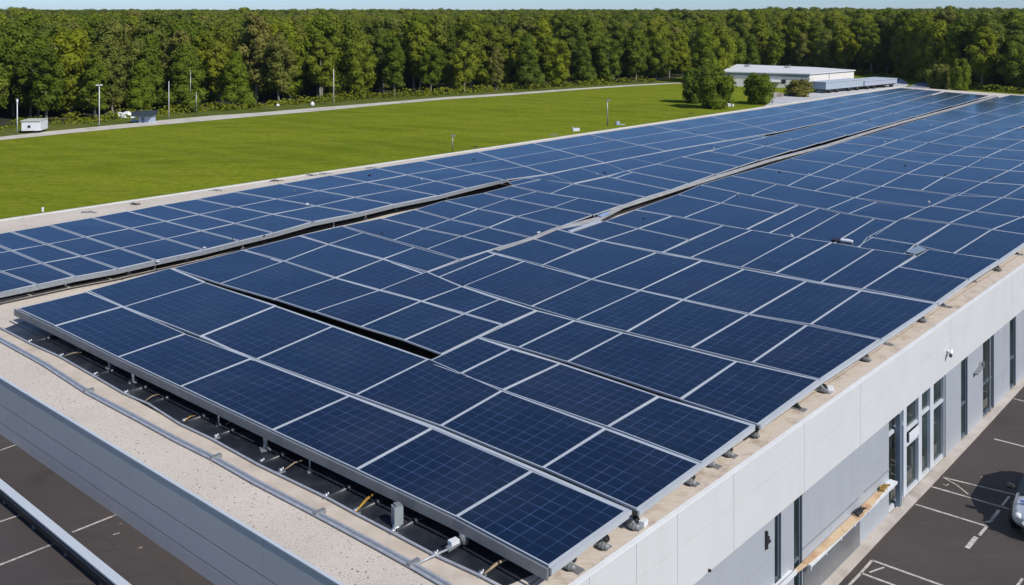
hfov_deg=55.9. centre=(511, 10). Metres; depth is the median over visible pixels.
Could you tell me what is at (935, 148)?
solar panel
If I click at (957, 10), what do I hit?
broadleaf tree
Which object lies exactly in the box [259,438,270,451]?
support post
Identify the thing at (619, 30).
broadleaf tree
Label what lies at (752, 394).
solar panel
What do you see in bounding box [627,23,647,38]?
broadleaf tree
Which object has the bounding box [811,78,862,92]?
cargo trailer
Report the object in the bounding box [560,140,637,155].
solar panel
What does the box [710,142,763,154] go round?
solar panel
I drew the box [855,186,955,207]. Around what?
solar panel
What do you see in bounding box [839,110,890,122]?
solar panel
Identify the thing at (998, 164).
solar panel
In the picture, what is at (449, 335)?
solar panel
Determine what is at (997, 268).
edge bracket
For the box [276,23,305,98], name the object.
broadleaf tree
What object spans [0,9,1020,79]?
broadleaf tree
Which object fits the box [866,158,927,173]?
solar panel
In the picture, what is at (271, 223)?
solar panel
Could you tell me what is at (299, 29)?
broadleaf tree
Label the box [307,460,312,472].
support post
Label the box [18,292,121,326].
solar panel
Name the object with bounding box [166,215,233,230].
solar panel
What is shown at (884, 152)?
solar panel
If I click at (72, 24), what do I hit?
broadleaf tree
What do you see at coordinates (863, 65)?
broadleaf tree
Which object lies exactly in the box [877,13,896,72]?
broadleaf tree
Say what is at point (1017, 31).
broadleaf tree
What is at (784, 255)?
solar panel
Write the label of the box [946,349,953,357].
security camera
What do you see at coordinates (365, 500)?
strap
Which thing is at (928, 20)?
broadleaf tree
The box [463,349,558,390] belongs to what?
solar panel
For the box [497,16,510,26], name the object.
broadleaf tree
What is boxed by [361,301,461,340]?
solar panel
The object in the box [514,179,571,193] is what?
solar panel
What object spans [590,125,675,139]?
solar panel
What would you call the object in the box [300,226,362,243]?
solar panel
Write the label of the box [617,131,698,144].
solar panel
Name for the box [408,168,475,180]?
solar panel
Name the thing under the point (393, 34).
broadleaf tree
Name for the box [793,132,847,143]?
solar panel
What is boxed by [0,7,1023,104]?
broadleaf tree
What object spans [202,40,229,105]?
broadleaf tree
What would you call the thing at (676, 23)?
broadleaf tree
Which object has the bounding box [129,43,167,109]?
broadleaf tree
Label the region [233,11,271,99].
broadleaf tree
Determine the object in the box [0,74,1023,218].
ground
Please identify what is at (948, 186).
solar panel
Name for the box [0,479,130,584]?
guard rail
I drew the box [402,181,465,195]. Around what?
solar panel
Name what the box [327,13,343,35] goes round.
broadleaf tree
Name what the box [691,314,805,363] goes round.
solar panel
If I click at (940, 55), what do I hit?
broadleaf tree
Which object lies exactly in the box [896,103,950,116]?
solar panel
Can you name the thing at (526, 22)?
broadleaf tree
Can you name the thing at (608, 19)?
broadleaf tree
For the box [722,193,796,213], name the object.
solar panel
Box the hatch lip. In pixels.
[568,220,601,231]
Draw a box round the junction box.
[417,533,468,563]
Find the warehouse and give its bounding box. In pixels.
[724,64,855,87]
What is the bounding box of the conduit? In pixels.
[0,327,500,584]
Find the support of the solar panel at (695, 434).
attached to the mounting rail at (615, 381)
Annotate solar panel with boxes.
[0,232,44,250]
[0,247,9,251]
[0,251,39,271]
[0,272,35,292]
[1,263,73,284]
[12,225,82,244]
[12,244,79,263]
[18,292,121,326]
[43,256,116,276]
[48,237,117,256]
[50,218,128,236]
[55,307,184,357]
[82,248,154,268]
[86,229,162,247]
[88,268,202,306]
[93,211,163,228]
[118,334,250,387]
[120,239,201,260]
[124,282,275,337]
[128,205,197,220]
[130,221,199,238]
[162,199,232,214]
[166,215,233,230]
[166,231,238,250]
[173,250,279,284]
[180,359,347,430]
[198,192,273,206]
[199,207,270,222]
[200,306,332,358]
[203,223,272,240]
[220,261,333,299]
[235,214,310,232]
[236,184,316,198]
[238,199,312,213]
[245,236,327,260]
[256,326,425,396]
[272,396,431,470]
[273,206,356,222]
[275,278,377,312]
[279,191,353,205]
[283,175,364,190]
[285,245,381,277]
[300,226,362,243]
[315,290,419,327]
[317,197,392,213]
[320,182,398,196]
[329,233,413,258]
[332,168,405,181]
[337,259,423,289]
[344,218,422,240]
[355,189,436,203]
[355,359,501,426]
[357,428,530,517]
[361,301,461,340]
[368,175,433,188]
[378,161,448,174]
[381,272,460,300]
[382,210,448,228]
[385,247,458,271]
[393,229,459,249]
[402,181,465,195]
[405,314,501,354]
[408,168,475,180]
[416,201,476,219]
[423,286,498,312]
[424,152,499,167]
[425,220,486,235]
[427,236,501,259]
[428,252,493,276]
[431,338,508,373]
[437,174,501,188]
[440,254,522,286]
[441,391,604,469]
[445,193,506,208]
[450,159,522,172]
[451,209,515,227]
[456,471,625,567]
[463,228,528,245]
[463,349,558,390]
[464,261,589,306]
[465,299,535,325]
[476,166,547,179]
[480,143,555,158]
[480,199,550,216]
[480,311,573,348]
[484,186,535,198]
[488,239,574,265]
[489,217,557,236]
[502,150,578,165]
[503,364,657,427]
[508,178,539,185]
[509,192,576,206]
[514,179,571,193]
[517,207,591,226]
[519,321,620,362]
[525,156,603,173]
[529,174,573,183]
[531,279,638,320]
[535,135,611,149]
[536,229,599,250]
[543,241,655,278]
[543,429,698,510]
[549,168,605,183]
[551,184,644,204]
[554,198,619,215]
[559,221,636,240]
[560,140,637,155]
[568,333,735,399]
[576,177,666,196]
[577,291,681,332]
[580,163,624,176]
[582,145,663,162]
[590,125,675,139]
[592,253,701,290]
[602,229,687,251]
[607,158,654,170]
[607,210,670,228]
[608,171,631,177]
[608,397,751,462]
[615,172,687,189]
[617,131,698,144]
[627,300,747,348]
[629,164,714,183]
[632,147,706,163]
[636,194,719,217]
[639,216,722,239]
[641,135,726,150]
[641,261,742,299]
[651,116,732,130]
[658,157,737,174]
[663,226,750,257]
[677,122,753,134]
[678,185,738,202]
[681,361,817,425]
[683,151,757,166]
[684,269,805,313]
[685,203,776,228]
[689,144,725,150]
[691,230,794,267]
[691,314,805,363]
[702,176,775,194]
[703,127,776,140]
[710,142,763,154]
[711,135,767,146]
[712,107,796,121]
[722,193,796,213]
[732,168,807,185]
[733,146,790,160]
[734,111,816,126]
[741,237,830,273]
[742,136,790,145]
[749,205,817,232]
[750,281,859,324]
[752,184,852,209]
[752,325,878,379]
[755,115,836,132]
[761,159,833,174]
[766,139,817,150]
[771,208,838,236]
[772,128,822,138]
[776,243,871,281]
[778,97,855,110]
[789,175,838,190]
[791,149,856,163]
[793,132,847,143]
[798,213,873,242]
[799,100,872,114]
[803,119,856,131]
[810,164,862,180]
[811,291,933,339]
[815,181,879,197]
[818,102,892,118]
[820,143,877,153]
[821,250,914,289]
[824,123,877,134]
[827,198,874,213]
[835,219,895,246]
[837,154,886,168]
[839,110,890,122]
[840,169,904,185]
[841,88,911,99]
[842,136,897,145]
[849,202,924,220]
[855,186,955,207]
[858,89,925,101]
[859,113,911,126]
[859,237,914,253]
[860,146,906,157]
[863,267,967,302]
[866,129,920,139]
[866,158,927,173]
[868,218,948,244]
[874,101,926,112]
[877,90,942,104]
[880,140,924,150]
[883,174,942,190]
[889,151,945,163]
[891,119,949,131]
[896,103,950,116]
[899,132,950,142]
[899,249,998,279]
[906,206,973,223]
[907,164,965,176]
[909,92,964,103]
[910,143,965,154]
[916,224,989,252]
[921,177,982,195]
[923,110,981,122]
[926,123,979,134]
[929,135,989,146]
[929,155,983,166]
[931,193,1000,210]
[933,94,988,106]
[944,167,1007,181]
[949,147,1002,156]
[950,211,1020,229]
[954,101,1012,112]
[954,113,1011,124]
[954,125,1015,137]
[954,230,1023,259]
[958,182,1023,197]
[967,157,1023,170]
[969,138,1022,148]
[975,198,1023,216]
[984,115,1023,127]
[986,104,1023,114]
[986,149,1023,160]
[986,171,1023,184]
[988,95,1023,103]
[992,217,1023,233]
[993,128,1023,139]
[1003,186,1023,199]
[1005,140,1023,150]
[1009,163,1023,171]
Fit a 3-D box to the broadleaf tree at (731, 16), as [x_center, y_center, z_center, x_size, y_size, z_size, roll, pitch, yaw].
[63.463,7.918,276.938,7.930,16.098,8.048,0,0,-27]
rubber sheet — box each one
[0,184,507,299]
[5,319,543,584]
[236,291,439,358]
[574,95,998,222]
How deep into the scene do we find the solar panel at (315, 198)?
53.55 m
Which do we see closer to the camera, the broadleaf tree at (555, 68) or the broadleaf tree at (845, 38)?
the broadleaf tree at (555, 68)
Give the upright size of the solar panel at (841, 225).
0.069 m
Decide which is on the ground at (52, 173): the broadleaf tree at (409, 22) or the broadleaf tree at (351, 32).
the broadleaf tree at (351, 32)
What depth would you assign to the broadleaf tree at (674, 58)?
225.90 m
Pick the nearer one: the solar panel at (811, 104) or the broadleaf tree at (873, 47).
the solar panel at (811, 104)
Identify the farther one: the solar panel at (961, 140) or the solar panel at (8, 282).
the solar panel at (961, 140)
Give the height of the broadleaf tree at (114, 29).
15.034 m
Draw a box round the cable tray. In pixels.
[493,96,997,250]
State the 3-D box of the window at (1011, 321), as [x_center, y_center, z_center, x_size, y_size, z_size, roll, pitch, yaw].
[20.914,14.355,40.541,0.090,3.030,0.899,0,0,42]
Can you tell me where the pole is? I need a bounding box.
[333,69,333,104]
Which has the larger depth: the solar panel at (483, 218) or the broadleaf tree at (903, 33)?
the broadleaf tree at (903, 33)
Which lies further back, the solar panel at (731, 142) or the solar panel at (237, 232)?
the solar panel at (731, 142)
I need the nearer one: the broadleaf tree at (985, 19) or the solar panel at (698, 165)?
the solar panel at (698, 165)
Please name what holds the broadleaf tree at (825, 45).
on the ground at (52, 173)
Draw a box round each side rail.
[550,511,628,575]
[637,426,754,515]
[759,303,937,428]
[937,244,1023,305]
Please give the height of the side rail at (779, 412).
0.110 m
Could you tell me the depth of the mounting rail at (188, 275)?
38.12 m
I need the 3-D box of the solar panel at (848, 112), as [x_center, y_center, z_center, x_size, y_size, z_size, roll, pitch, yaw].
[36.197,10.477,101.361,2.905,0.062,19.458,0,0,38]
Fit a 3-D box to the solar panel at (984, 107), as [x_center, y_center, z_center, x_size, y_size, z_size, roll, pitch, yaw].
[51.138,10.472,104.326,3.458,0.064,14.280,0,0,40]
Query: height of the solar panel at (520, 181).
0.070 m
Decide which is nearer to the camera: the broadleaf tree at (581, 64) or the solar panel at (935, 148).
the solar panel at (935, 148)
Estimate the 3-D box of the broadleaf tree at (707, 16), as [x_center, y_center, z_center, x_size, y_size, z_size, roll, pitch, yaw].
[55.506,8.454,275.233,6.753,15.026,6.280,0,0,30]
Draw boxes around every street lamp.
[16,99,17,132]
[96,84,102,125]
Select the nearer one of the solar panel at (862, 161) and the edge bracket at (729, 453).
the edge bracket at (729, 453)
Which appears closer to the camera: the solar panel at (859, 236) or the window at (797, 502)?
the window at (797, 502)
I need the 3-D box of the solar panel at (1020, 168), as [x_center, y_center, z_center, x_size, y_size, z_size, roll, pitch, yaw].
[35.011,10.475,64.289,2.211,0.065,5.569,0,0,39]
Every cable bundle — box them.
[853,506,866,516]
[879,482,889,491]
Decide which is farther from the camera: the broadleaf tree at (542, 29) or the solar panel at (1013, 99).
the broadleaf tree at (542, 29)
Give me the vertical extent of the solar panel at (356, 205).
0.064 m
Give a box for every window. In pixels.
[775,514,778,582]
[794,496,799,584]
[961,358,965,438]
[983,336,991,415]
[1010,318,1013,388]
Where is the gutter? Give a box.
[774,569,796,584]
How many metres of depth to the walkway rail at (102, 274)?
42.77 m
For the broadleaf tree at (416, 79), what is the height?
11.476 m
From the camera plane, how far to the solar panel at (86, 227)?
46.41 m
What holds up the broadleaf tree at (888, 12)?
on the ground at (52, 173)
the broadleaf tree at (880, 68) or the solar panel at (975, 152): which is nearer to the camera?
the solar panel at (975, 152)
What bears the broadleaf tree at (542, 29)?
on the ground at (52, 173)
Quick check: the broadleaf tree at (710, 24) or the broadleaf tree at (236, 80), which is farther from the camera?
the broadleaf tree at (710, 24)
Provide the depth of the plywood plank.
27.23 m
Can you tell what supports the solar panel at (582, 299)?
attached to the mounting rail at (645, 291)
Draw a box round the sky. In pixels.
[0,0,1023,9]
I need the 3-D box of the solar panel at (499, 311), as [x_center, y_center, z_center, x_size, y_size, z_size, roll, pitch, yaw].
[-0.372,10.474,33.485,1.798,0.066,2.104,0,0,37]
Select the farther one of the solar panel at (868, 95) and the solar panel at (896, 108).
the solar panel at (868, 95)
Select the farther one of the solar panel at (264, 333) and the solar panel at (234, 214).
the solar panel at (234, 214)
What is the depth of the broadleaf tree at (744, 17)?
266.02 m
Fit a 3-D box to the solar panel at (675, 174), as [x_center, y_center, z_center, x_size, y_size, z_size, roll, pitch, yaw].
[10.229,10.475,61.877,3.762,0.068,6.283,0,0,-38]
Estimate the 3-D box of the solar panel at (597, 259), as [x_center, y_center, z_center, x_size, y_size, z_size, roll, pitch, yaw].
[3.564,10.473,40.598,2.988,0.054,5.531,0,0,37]
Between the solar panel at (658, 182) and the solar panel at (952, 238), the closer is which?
the solar panel at (952, 238)
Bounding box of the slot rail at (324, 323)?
[205,282,426,359]
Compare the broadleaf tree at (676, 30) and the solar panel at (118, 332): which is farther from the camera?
the broadleaf tree at (676, 30)
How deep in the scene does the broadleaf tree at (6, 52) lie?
134.11 m
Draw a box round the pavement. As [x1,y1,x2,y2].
[822,377,1023,584]
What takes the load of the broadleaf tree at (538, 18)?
on the forest floor
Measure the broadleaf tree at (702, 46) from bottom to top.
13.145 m
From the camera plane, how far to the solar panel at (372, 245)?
42.87 m
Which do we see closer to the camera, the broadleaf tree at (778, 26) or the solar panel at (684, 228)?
the solar panel at (684, 228)
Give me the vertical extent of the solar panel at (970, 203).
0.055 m
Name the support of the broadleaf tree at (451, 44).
on the forest floor
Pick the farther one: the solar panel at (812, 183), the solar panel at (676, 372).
the solar panel at (812, 183)
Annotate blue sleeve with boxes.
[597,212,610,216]
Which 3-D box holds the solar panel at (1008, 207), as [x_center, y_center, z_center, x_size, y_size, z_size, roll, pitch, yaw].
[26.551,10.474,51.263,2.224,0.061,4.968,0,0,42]
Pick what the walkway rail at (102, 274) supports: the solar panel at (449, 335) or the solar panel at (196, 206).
the solar panel at (196, 206)
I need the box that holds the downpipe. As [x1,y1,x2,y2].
[989,338,990,411]
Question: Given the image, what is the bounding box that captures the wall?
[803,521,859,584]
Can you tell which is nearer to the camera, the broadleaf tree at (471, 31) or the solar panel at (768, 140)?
the solar panel at (768, 140)
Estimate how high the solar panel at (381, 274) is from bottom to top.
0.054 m
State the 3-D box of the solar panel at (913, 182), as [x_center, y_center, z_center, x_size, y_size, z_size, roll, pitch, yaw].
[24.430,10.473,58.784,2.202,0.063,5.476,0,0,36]
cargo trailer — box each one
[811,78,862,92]
[858,77,897,88]
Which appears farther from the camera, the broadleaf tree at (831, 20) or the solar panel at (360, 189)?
the broadleaf tree at (831, 20)
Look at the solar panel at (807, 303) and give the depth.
34.41 m
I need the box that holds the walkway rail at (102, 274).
[0,179,508,297]
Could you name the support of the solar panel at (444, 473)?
on the mounting rail at (520, 463)
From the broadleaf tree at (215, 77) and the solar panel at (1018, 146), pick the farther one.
the broadleaf tree at (215, 77)
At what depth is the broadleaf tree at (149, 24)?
162.66 m
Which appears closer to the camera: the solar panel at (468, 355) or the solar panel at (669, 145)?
the solar panel at (468, 355)
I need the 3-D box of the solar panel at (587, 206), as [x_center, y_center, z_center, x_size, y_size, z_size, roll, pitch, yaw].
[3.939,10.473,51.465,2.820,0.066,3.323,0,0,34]
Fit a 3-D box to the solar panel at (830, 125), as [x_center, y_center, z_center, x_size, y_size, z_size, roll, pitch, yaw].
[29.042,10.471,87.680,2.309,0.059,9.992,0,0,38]
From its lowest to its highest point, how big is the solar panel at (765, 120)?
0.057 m
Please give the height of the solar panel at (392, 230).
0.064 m
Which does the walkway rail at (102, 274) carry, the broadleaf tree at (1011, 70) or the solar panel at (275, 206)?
the solar panel at (275, 206)
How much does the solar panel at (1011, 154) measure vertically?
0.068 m
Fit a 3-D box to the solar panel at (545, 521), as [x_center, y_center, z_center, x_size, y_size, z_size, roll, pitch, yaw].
[0.575,10.472,20.015,2.598,0.056,2.707,0,0,40]
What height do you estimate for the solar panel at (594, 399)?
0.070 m
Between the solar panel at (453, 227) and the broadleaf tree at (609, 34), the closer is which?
the solar panel at (453, 227)
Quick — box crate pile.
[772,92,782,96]
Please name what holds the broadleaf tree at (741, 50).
on the ground at (52, 173)
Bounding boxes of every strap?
[355,492,376,511]
[483,558,507,574]
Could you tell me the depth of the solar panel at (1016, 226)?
46.42 m
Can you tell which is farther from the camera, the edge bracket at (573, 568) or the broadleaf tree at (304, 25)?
the broadleaf tree at (304, 25)
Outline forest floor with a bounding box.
[0,64,1023,126]
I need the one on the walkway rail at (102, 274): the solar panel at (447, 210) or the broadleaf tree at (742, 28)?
the solar panel at (447, 210)
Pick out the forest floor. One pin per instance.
(5, 117)
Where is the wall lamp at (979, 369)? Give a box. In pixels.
[974,361,984,374]
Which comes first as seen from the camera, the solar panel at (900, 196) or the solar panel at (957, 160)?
the solar panel at (900, 196)
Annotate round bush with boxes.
[681,67,701,103]
[696,64,736,109]
[742,73,776,104]
[783,76,814,96]
[923,63,950,89]
[948,58,971,90]
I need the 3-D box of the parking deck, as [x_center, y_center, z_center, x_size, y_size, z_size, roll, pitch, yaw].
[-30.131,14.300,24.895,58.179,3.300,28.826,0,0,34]
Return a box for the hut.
[131,110,157,122]
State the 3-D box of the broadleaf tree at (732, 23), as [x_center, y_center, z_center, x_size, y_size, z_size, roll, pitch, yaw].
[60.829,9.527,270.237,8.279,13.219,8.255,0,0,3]
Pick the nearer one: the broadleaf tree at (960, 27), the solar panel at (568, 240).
the solar panel at (568, 240)
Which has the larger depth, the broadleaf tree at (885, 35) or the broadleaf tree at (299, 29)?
the broadleaf tree at (885, 35)
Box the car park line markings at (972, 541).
[848,398,1023,584]
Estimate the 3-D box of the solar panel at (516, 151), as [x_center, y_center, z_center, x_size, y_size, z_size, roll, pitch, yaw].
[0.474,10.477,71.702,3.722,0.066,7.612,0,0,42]
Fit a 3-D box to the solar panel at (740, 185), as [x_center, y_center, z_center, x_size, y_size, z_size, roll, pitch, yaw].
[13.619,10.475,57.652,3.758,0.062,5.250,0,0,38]
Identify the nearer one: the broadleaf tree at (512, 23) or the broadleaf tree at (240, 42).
the broadleaf tree at (240, 42)
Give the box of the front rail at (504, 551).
[14,309,548,580]
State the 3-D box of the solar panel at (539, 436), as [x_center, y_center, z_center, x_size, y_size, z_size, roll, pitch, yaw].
[0.210,10.476,24.272,3.654,0.066,2.664,0,0,41]
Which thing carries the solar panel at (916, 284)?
attached to the mounting rail at (782, 276)
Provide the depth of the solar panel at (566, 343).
30.46 m
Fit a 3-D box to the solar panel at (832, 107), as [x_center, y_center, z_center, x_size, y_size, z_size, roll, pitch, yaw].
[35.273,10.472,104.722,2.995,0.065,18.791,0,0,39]
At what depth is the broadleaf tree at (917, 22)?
221.99 m
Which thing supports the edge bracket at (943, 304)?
on the flat roofed building
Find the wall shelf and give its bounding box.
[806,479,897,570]
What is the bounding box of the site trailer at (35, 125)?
[21,118,47,132]
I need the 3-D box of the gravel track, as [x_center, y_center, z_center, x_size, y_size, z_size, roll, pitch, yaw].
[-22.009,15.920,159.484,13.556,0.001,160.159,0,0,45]
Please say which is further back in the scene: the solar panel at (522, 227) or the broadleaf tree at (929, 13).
the broadleaf tree at (929, 13)
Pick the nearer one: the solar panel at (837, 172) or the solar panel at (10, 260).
the solar panel at (10, 260)
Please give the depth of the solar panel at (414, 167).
64.12 m
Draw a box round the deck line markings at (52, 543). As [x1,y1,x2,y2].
[0,445,119,564]
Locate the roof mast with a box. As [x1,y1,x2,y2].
[606,99,609,125]
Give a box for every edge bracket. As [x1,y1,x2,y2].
[563,557,584,574]
[594,534,611,550]
[621,505,647,531]
[685,475,699,486]
[707,462,722,469]
[722,447,738,458]
[748,427,759,437]
[790,402,807,411]
[814,384,833,394]
[859,354,871,361]
[917,316,926,322]
[939,302,952,307]
[991,266,1001,270]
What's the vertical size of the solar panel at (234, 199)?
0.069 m
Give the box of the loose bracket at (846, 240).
[841,238,852,242]
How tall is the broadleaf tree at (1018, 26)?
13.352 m
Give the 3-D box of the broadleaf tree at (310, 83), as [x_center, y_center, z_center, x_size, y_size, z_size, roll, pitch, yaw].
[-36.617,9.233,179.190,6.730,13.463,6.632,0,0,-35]
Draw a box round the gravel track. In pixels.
[0,83,676,139]
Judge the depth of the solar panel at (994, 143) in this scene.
75.64 m
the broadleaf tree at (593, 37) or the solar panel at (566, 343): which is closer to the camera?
the solar panel at (566, 343)
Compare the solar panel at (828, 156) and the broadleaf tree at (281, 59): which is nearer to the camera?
the solar panel at (828, 156)
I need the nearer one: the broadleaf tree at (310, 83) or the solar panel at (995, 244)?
the solar panel at (995, 244)
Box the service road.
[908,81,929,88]
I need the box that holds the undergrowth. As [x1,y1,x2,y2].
[0,64,1023,129]
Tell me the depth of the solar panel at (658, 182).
58.89 m
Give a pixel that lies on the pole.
(333, 86)
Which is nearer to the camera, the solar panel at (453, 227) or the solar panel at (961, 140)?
the solar panel at (453, 227)
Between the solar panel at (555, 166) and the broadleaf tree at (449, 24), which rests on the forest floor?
the broadleaf tree at (449, 24)
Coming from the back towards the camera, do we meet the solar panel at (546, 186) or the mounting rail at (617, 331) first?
the solar panel at (546, 186)
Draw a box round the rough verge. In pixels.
[0,81,681,136]
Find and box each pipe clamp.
[276,467,285,472]
[475,569,486,578]
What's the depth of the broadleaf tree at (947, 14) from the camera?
212.11 m
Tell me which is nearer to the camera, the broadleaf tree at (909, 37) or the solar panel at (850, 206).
the solar panel at (850, 206)
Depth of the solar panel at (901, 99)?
115.48 m
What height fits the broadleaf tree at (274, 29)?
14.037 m
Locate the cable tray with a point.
(617, 209)
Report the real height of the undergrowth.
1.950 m
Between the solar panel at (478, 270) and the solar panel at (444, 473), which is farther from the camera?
the solar panel at (478, 270)
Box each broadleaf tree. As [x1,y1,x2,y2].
[0,6,1023,111]
[0,7,1023,101]
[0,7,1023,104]
[0,8,992,111]
[0,8,1023,112]
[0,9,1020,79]
[0,18,32,116]
[0,29,14,107]
[2,9,905,117]
[3,7,1023,82]
[3,62,10,106]
[10,38,35,113]
[10,42,44,117]
[20,36,55,117]
[43,24,75,112]
[44,26,91,114]
[62,20,90,108]
[78,42,112,112]
[78,51,108,116]
[89,35,101,44]
[94,16,127,56]
[100,40,127,110]
[101,39,122,109]
[122,38,154,106]
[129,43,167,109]
[130,12,172,43]
[140,33,163,88]
[158,37,173,91]
[164,29,197,103]
[165,21,204,71]
[182,18,205,34]
[191,30,221,102]
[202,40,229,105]
[207,26,236,101]
[215,15,243,94]
[221,51,257,107]
[222,32,258,97]
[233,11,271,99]
[253,74,271,97]
[262,21,306,98]
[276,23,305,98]
[292,20,311,92]
[294,23,307,81]
[301,30,327,95]
[302,12,342,97]
[302,36,334,97]
[323,18,372,97]
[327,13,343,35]
[361,32,371,47]
[368,36,391,91]
[373,16,407,87]
[373,31,396,92]
[381,37,405,95]
[385,29,410,88]
[399,14,430,89]
[402,47,421,83]
[403,22,432,91]
[418,44,442,90]
[420,16,431,85]
[421,14,463,87]
[436,28,458,89]
[443,20,456,81]
[452,40,476,91]
[454,16,467,84]
[455,14,493,88]
[478,17,485,49]
[481,23,503,84]
[482,27,515,86]
[487,47,504,89]
[492,18,511,72]
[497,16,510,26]
[508,19,529,79]
[509,31,522,83]
[509,33,540,83]
[511,13,536,37]
[512,33,548,86]
[530,16,549,34]
[532,18,554,81]
[536,35,551,84]
[541,36,571,85]
[549,13,562,34]
[552,12,586,81]
[571,39,597,83]
[579,16,604,78]
[584,23,605,81]
[594,35,623,81]
[595,18,606,34]
[599,12,616,32]
[606,31,612,59]
[609,21,627,80]
[616,29,628,77]
[623,28,650,81]
[626,30,649,77]
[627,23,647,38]
[629,21,646,33]
[642,14,671,31]
[645,25,672,77]
[662,15,673,30]
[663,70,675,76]
[666,31,679,77]
[671,26,682,74]
[672,20,682,28]
[672,31,693,76]
[682,25,696,30]
[683,30,691,71]
[684,27,697,67]
[688,24,720,70]
[693,18,705,28]
[702,13,713,21]
[702,21,719,27]
[709,15,726,26]
[710,25,737,69]
[722,31,746,66]
[726,10,738,27]
[727,21,736,30]
[731,11,753,62]
[734,23,749,60]
[742,34,760,64]
[750,9,762,25]
[750,17,780,65]
[759,22,772,64]
[764,14,776,32]
[766,32,785,65]
[775,23,789,37]
[776,29,790,65]
[784,11,811,65]
[794,33,813,66]
[806,25,824,67]
[807,17,819,37]
[809,22,827,66]
[814,28,839,68]
[815,12,826,22]
[822,12,840,29]
[823,23,854,69]
[834,27,856,68]
[842,19,849,26]
[849,13,866,34]
[849,18,867,71]
[855,34,869,70]
[860,22,884,71]
[868,9,886,67]
[875,13,892,72]
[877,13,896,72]
[879,13,900,72]
[882,7,898,71]
[888,12,920,72]
[891,25,904,68]
[896,16,915,67]
[901,25,922,78]
[903,19,915,58]
[907,18,922,67]
[913,19,948,82]
[914,15,939,70]
[919,11,934,18]
[927,39,942,64]
[936,5,958,31]
[944,14,973,62]
[949,5,966,19]
[965,11,1007,86]
[965,26,998,88]
[970,18,979,40]
[995,40,1023,88]
[1002,33,1023,88]
[1003,23,1023,49]
[1009,29,1023,38]
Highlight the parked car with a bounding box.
[1007,475,1023,531]
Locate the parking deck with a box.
[0,434,214,584]
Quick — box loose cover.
[906,246,925,254]
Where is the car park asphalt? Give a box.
[839,387,1023,584]
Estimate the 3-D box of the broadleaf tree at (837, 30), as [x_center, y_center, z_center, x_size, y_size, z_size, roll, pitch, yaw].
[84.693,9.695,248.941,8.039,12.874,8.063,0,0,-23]
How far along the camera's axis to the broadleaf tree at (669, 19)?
245.66 m
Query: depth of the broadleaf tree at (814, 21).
263.74 m
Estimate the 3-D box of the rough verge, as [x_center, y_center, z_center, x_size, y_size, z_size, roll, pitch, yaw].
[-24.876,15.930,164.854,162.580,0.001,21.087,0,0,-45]
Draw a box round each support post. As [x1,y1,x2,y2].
[105,362,113,369]
[128,374,137,383]
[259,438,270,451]
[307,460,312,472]
[391,501,402,528]
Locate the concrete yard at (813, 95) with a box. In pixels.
[765,79,908,105]
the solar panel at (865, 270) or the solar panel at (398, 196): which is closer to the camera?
the solar panel at (865, 270)
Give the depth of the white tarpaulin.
142.61 m
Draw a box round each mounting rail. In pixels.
[86,291,631,515]
[171,268,204,281]
[244,250,502,326]
[298,235,421,272]
[465,287,818,380]
[476,337,754,425]
[486,251,879,341]
[499,389,700,463]
[569,232,935,303]
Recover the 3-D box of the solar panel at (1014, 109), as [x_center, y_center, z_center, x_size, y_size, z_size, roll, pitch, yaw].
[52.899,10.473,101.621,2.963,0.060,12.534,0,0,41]
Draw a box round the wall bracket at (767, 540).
[765,531,770,549]
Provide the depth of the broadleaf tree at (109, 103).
153.26 m
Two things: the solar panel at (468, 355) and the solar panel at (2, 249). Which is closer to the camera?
the solar panel at (468, 355)
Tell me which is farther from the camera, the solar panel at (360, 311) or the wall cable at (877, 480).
the solar panel at (360, 311)
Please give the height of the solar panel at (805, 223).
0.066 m
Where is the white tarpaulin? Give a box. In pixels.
[115,111,134,117]
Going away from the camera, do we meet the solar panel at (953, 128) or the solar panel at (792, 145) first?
the solar panel at (792, 145)
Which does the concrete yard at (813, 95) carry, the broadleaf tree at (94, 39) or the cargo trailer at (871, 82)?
the cargo trailer at (871, 82)
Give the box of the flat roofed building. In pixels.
[0,86,1023,584]
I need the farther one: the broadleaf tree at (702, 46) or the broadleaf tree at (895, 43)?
the broadleaf tree at (895, 43)
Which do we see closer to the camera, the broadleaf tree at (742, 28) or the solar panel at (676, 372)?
the solar panel at (676, 372)
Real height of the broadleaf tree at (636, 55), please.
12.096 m
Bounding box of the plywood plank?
[793,489,885,572]
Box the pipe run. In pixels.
[0,337,453,584]
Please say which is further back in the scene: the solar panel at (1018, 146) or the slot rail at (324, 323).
the solar panel at (1018, 146)

